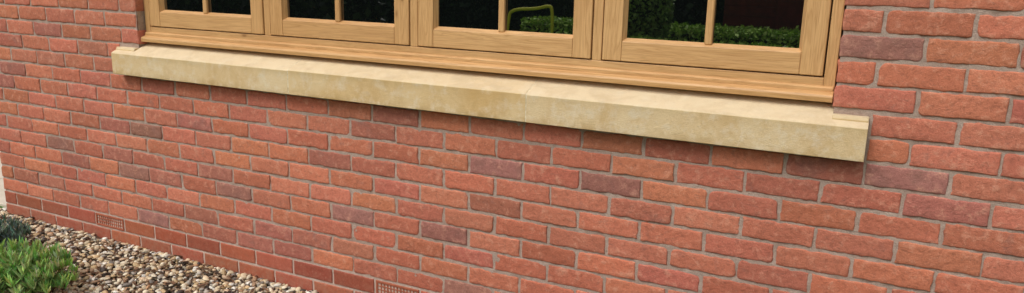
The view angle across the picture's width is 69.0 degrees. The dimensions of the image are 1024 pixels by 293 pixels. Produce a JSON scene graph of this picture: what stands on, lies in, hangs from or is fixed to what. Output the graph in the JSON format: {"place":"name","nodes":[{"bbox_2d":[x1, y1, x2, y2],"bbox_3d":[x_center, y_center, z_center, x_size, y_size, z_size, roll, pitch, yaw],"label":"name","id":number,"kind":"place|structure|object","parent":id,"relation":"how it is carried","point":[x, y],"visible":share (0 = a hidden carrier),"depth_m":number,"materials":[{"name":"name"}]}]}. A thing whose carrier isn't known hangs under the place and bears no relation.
{"place":"outdoors","nodes":[
{"label":"outdoors","id":0,"kind":"place"},
{"bbox_2d":[95,213,123,220],"bbox_3d":[-2.088,0.363,3.886,0.215,0.010,0.031,8,14,25],"label":"air brick top","id":1,"kind":"object","parent":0,"point":[112,217],"visible":0.56,"depth_m":3.87,"materials":[{"name":"red brick"}]},
{"bbox_2d":[96,223,124,230],"bbox_3d":[-2.090,0.417,3.898,0.215,0.010,0.031,8,14,25],"label":"air brick bottom","id":2,"kind":"object","parent":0,"point":[105,225],"visible":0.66,"depth_m":3.88,"materials":[{"name":"red brick"}]},
{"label":"lawn ground","id":3,"kind":"structure","parent":0,"visible":0},
{"bbox_2d":[0,151,6,206],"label":"patio paving","id":4,"kind":"structure","parent":3,"relation":"on","point":[3,202],"depth_m":4.68,"materials":[{"name":"stone"}]},
{"bbox_2d":[0,207,318,292],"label":"gravel bed","id":5,"kind":"object","parent":3,"relation":"on","point":[105,264],"visible":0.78,"depth_m":3.50,"materials":[{"name":"beige gravel"}]},
{"bbox_2d":[0,213,31,248],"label":"lavender plant","id":6,"kind":"object","parent":5,"relation":"on","point":[9,232],"visible":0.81,"depth_m":3.63,"materials":[{"name":"green plant"}]},
{"bbox_2d":[0,235,79,292],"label":"shrub","id":7,"kind":"object","parent":5,"relation":"on","point":[25,267],"visible":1,"depth_m":3.16,"materials":[{"name":"green plant"}]},
{"bbox_2d":[0,0,1023,292],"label":"wall bricks","id":8,"kind":"object","parent":3,"relation":"on","point":[994,54],"depth_m":2.77,"materials":[{"name":"brick"}]},
{"bbox_2d":[136,11,145,47],"bbox_3d":[-1.715,-1.085,3.486,0.016,1.300,0.191,8,14,25],"label":"reveal mortar","id":9,"kind":"object","parent":8,"relation":"attached to","point":[141,24],"depth_m":3.52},
{"bbox_2d":[111,42,303,93],"bbox_3d":[-1.395,-0.367,3.367,1.089,0.150,0.114,8,14,25],"label":"sill stone","id":10,"kind":"object","parent":8,"relation":"on","point":[256,71],"visible":0.78,"depth_m":3.31,"materials":[{"name":"beige stone"}]},
{"bbox_2d":[116,46,138,50],"bbox_3d":[-1.829,-0.455,3.552,0.128,0.036,0.036,8,14,25],"label":"sill stool","id":11,"kind":"object","parent":10,"relation":"on","point":[126,48],"visible":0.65,"depth_m":3.54,"materials":[{"name":"beige stone"}]},
{"bbox_2d":[287,56,305,93],"bbox_3d":[-0.904,-0.302,3.135,0.006,0.150,0.113,8,14,25],"label":"sill joint","id":12,"kind":"object","parent":10,"relation":"attached to","point":[287,73],"visible":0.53,"depth_m":3.10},
{"bbox_2d":[288,56,537,121],"bbox_3d":[-0.415,-0.235,2.903,1.087,0.150,0.114,8,14,25],"label":"sill stone","id":13,"kind":"object","parent":8,"relation":"on","point":[481,94],"visible":0.85,"depth_m":2.84,"materials":[{"name":"beige stone"}]},
{"bbox_2d":[141,35,833,102],"bbox_3d":[-0.380,-0.337,2.914,3.030,0.033,0.080,8,14,25],"label":"timber cill","id":14,"kind":"object","parent":13,"relation":"on","point":[795,94],"visible":0.87,"depth_m":2.67,"materials":[{"name":"brown wood"}]},
{"bbox_2d":[144,0,154,31],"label":"frame jamb","id":15,"kind":"object","parent":14,"relation":"on","point":[147,16],"visible":0.45,"depth_m":3.52,"materials":[{"name":"brown wood"}]},
{"bbox_2d":[151,26,823,85],"bbox_3d":[-0.369,-0.376,2.925,2.966,0.036,0.056,8,14,25],"label":"frame bottom rail","id":16,"kind":"object","parent":14,"relation":"on","point":[722,73],"visible":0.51,"depth_m":2.70,"materials":[{"name":"brown wood"}]},
{"bbox_2d":[148,0,160,26],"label":"casement stile","id":17,"kind":"object","parent":16,"relation":"on","point":[154,8],"visible":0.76,"depth_m":3.49,"materials":[{"name":"brown wood"}]},
{"bbox_2d":[159,0,164,11],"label":"casement bead","id":18,"kind":"object","parent":17,"relation":"attached to","point":[161,4],"visible":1,"depth_m":3.48,"materials":[{"name":"brown wood"}]},
{"bbox_2d":[164,0,250,14],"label":"casement glass","id":19,"kind":"object","parent":17,"relation":"in","point":[243,7],"visible":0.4,"depth_m":3.35,"materials":[{"name":"black"}]},
{"bbox_2d":[202,0,208,13],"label":"casement glazing bar","id":20,"kind":"object","parent":19,"relation":"attached to","point":[205,7],"visible":1,"depth_m":3.35,"materials":[{"name":"brown wood"}]},
{"bbox_2d":[160,12,251,32],"bbox_3d":[-1.381,-0.565,3.383,0.571,0.068,0.045,8,14,25],"label":"casement rail","id":21,"kind":"object","parent":16,"relation":"on","point":[211,22],"visible":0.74,"depth_m":3.36,"materials":[{"name":"brown wood"}]},
{"bbox_2d":[161,10,250,17],"bbox_3d":[-1.383,-0.602,3.368,0.572,0.011,0.021,8,14,25],"label":"casement bead","id":22,"kind":"object","parent":21,"relation":"attached to","point":[209,13],"visible":0.82,"depth_m":3.36,"materials":[{"name":"brown wood"}]},
{"bbox_2d":[250,0,264,33],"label":"casement stile","id":23,"kind":"object","parent":16,"relation":"on","point":[257,17],"visible":0.8,"depth_m":3.22,"materials":[{"name":"brown wood"}]},
{"bbox_2d":[263,0,271,35],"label":"mullion","id":24,"kind":"object","parent":16,"relation":"on","point":[267,17],"visible":0.53,"depth_m":3.20,"materials":[{"name":"brown wood"}]},
{"bbox_2d":[269,0,282,35],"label":"casement stile","id":25,"kind":"object","parent":16,"relation":"on","point":[276,15],"visible":0.76,"depth_m":3.17,"materials":[{"name":"brown wood"}]},
{"bbox_2d":[282,0,287,18],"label":"casement bead","id":26,"kind":"object","parent":25,"relation":"attached to","point":[285,8],"visible":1,"depth_m":3.16,"materials":[{"name":"brown wood"}]},
{"bbox_2d":[287,0,393,23],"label":"casement glass","id":27,"kind":"object","parent":25,"relation":"attached to","point":[378,11],"visible":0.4,"depth_m":3.03,"materials":[{"name":"black"}]},
{"bbox_2d":[335,0,341,21],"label":"casement glazing bar","id":28,"kind":"object","parent":27,"relation":"attached to","point":[338,17],"visible":1,"depth_m":3.03,"materials":[{"name":"brown wood"}]},
{"bbox_2d":[283,20,394,43],"bbox_3d":[-0.709,-0.474,3.064,0.571,0.068,0.045,8,14,25],"label":"casement rail","id":29,"kind":"object","parent":16,"relation":"on","point":[350,32],"visible":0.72,"depth_m":3.04,"materials":[{"name":"brown wood"}]},
{"bbox_2d":[283,17,393,26],"bbox_3d":[-0.711,-0.511,3.049,0.572,0.011,0.021,8,14,25],"label":"casement bead","id":30,"kind":"object","parent":29,"relation":"attached to","point":[344,22],"visible":0.82,"depth_m":3.04,"materials":[{"name":"brown wood"}]},
{"bbox_2d":[394,0,410,44],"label":"casement stile","id":31,"kind":"object","parent":16,"relation":"on","point":[402,21],"visible":0.8,"depth_m":2.90,"materials":[{"name":"brown wood"}]},
{"bbox_2d":[410,0,418,46],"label":"mullion","id":32,"kind":"object","parent":16,"relation":"on","point":[413,22],"visible":0.55,"depth_m":2.88,"materials":[{"name":"brown wood"}]},
{"bbox_2d":[418,0,433,46],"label":"casement stile","id":33,"kind":"object","parent":16,"relation":"on","point":[425,20],"visible":0.8,"depth_m":2.85,"materials":[{"name":"brown wood"}]},
{"bbox_2d":[434,0,437,28],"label":"casement bead","id":34,"kind":"object","parent":33,"relation":"attached to","point":[435,13],"visible":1,"depth_m":2.84,"materials":[{"name":"brown wood"}]},
{"bbox_2d":[438,0,573,34],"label":"casement glass","id":35,"kind":"object","parent":33,"relation":"in","point":[548,16],"visible":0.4,"depth_m":2.71,"materials":[{"name":"black"}]},
{"bbox_2d":[498,0,505,31],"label":"casement glazing bar","id":36,"kind":"object","parent":35,"relation":"attached to","point":[502,16],"visible":1,"depth_m":2.71,"materials":[{"name":"brown wood"}]},
{"bbox_2d":[433,29,572,56],"bbox_3d":[-0.036,-0.384,2.745,0.571,0.068,0.045,8,14,25],"label":"casement rail","id":37,"kind":"object","parent":16,"relation":"on","point":[522,44],"visible":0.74,"depth_m":2.72,"materials":[{"name":"brown wood"}]},
{"bbox_2d":[435,26,572,37],"bbox_3d":[-0.038,-0.421,2.730,0.572,0.011,0.021,8,14,25],"label":"casement bead","id":38,"kind":"object","parent":37,"relation":"attached to","point":[509,32],"visible":0.82,"depth_m":2.72,"materials":[{"name":"brown wood"}]},
{"bbox_2d":[572,0,594,58],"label":"casement stile","id":39,"kind":"object","parent":16,"relation":"on","point":[583,28],"visible":0.8,"depth_m":2.57,"materials":[{"name":"brown wood"}]},
{"bbox_2d":[592,0,604,59],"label":"mullion","id":40,"kind":"object","parent":16,"relation":"on","point":[598,25],"visible":0.76,"depth_m":2.55,"materials":[{"name":"brown wood"}]},
{"bbox_2d":[602,0,623,60],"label":"casement stile","id":41,"kind":"object","parent":16,"relation":"on","point":[613,28],"visible":0.8,"depth_m":2.53,"materials":[{"name":"brown wood"}]},
{"bbox_2d":[622,0,628,40],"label":"casement bead","id":42,"kind":"object","parent":41,"relation":"attached to","point":[625,18],"visible":1,"depth_m":2.51,"materials":[{"name":"brown wood"}]},
{"bbox_2d":[621,41,800,73],"bbox_3d":[0.637,-0.293,2.426,0.571,0.068,0.045,8,14,25],"label":"casement rail","id":43,"kind":"object","parent":41,"relation":"attached to","point":[787,62],"visible":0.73,"depth_m":2.40,"materials":[{"name":"brown wood"}]},
{"bbox_2d":[704,0,715,44],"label":"casement glazing bar","id":44,"kind":"object","parent":43,"relation":"attached to","point":[710,17],"visible":1,"depth_m":2.39,"materials":[{"name":"brown wood"}]},
{"bbox_2d":[623,38,800,51],"bbox_3d":[0.634,-0.330,2.411,0.572,0.011,0.021,8,14,25],"label":"casement bead","id":45,"kind":"object","parent":43,"relation":"attached to","point":[715,45],"visible":0.82,"depth_m":2.40,"materials":[{"name":"brown wood"}]},
{"bbox_2d":[627,0,803,47],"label":"casement glass","id":46,"kind":"object","parent":41,"relation":"attached to","point":[773,23],"visible":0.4,"depth_m":2.38,"materials":[{"name":"black"}]},
{"bbox_2d":[799,0,831,75],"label":"casement stile","id":47,"kind":"object","parent":16,"relation":"on","point":[815,35],"visible":1,"depth_m":2.25,"materials":[{"name":"brown wood"}]},
{"bbox_2d":[799,0,806,50],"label":"casement bead","id":48,"kind":"object","parent":47,"relation":"attached to","point":[803,23],"visible":0.75,"depth_m":2.27,"materials":[{"name":"brown wood"}]},
{"bbox_2d":[145,32,832,91],"bbox_3d":[-0.381,-0.357,2.907,3.026,0.016,0.026,8,14,25],"label":"timber cill bead","id":49,"kind":"object","parent":14,"relation":"attached to","point":[646,74],"visible":1,"depth_m":2.69,"materials":[{"name":"brown wood"}]},
{"bbox_2d":[823,0,844,89],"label":"frame jamb","id":50,"kind":"object","parent":14,"relation":"on","point":[835,36],"visible":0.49,"depth_m":2.23,"materials":[{"name":"brown wood"}]},
{"bbox_2d":[525,77,539,121],"bbox_3d":[0.074,-0.170,2.671,0.006,0.150,0.113,8,14,25],"label":"sill joint","id":51,"kind":"object","parent":13,"relation":"attached to","point":[526,96],"visible":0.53,"depth_m":2.63,"materials":[{"name":"beige concrete"}]},
{"bbox_2d":[0,0,1023,292],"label":"wall mortar","id":52,"kind":"object","parent":8,"relation":"attached to","point":[922,62],"depth_m":2.75,"materials":[{"name":"grey concrete"}]},
{"bbox_2d":[526,77,869,161],"bbox_3d":[0.564,-0.103,2.437,1.089,0.150,0.116,8,14,25],"label":"sill stone","id":53,"kind":"object","parent":8,"relation":"on","point":[800,127],"visible":0.9,"depth_m":2.38,"materials":[{"name":"beige stone"}]},
{"bbox_2d":[832,113,868,122],"bbox_3d":[1.002,-0.074,2.209,0.098,0.036,0.036,8,14,25],"label":"sill stool","id":54,"kind":"object","parent":53,"relation":"on","point":[846,117],"visible":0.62,"depth_m":2.19,"materials":[{"name":"stone"}]},
{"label":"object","id":55,"kind":"object","parent":3,"relation":"on","visible":0},
{"bbox_2d":[823,0,845,102],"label":"frame back","id":56,"kind":"object","parent":55,"relation":"on","point":[828,40],"depth_m":2.29,"materials":[{"name":"black"}]},
{"bbox_3d":[-0.475,0.615,3.128,0.195,0.004,0.027,8,14,25],"label":"air brick","id":57,"kind":"object","parent":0,"visible":0},
{"bbox_2d":[378,285,408,292],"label":"air brick","id":58,"kind":"object","parent":57,"relation":"on","point":[393,289],"visible":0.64,"depth_m":3.12,"materials":[{"name":"red brick"}]},
{"bbox_2d":[376,280,418,291],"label":"air brick top","id":59,"kind":"object","parent":58,"relation":"attached to","point":[398,286],"visible":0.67,"depth_m":3.10,"materials":[{"name":"red brick"}]}
]}

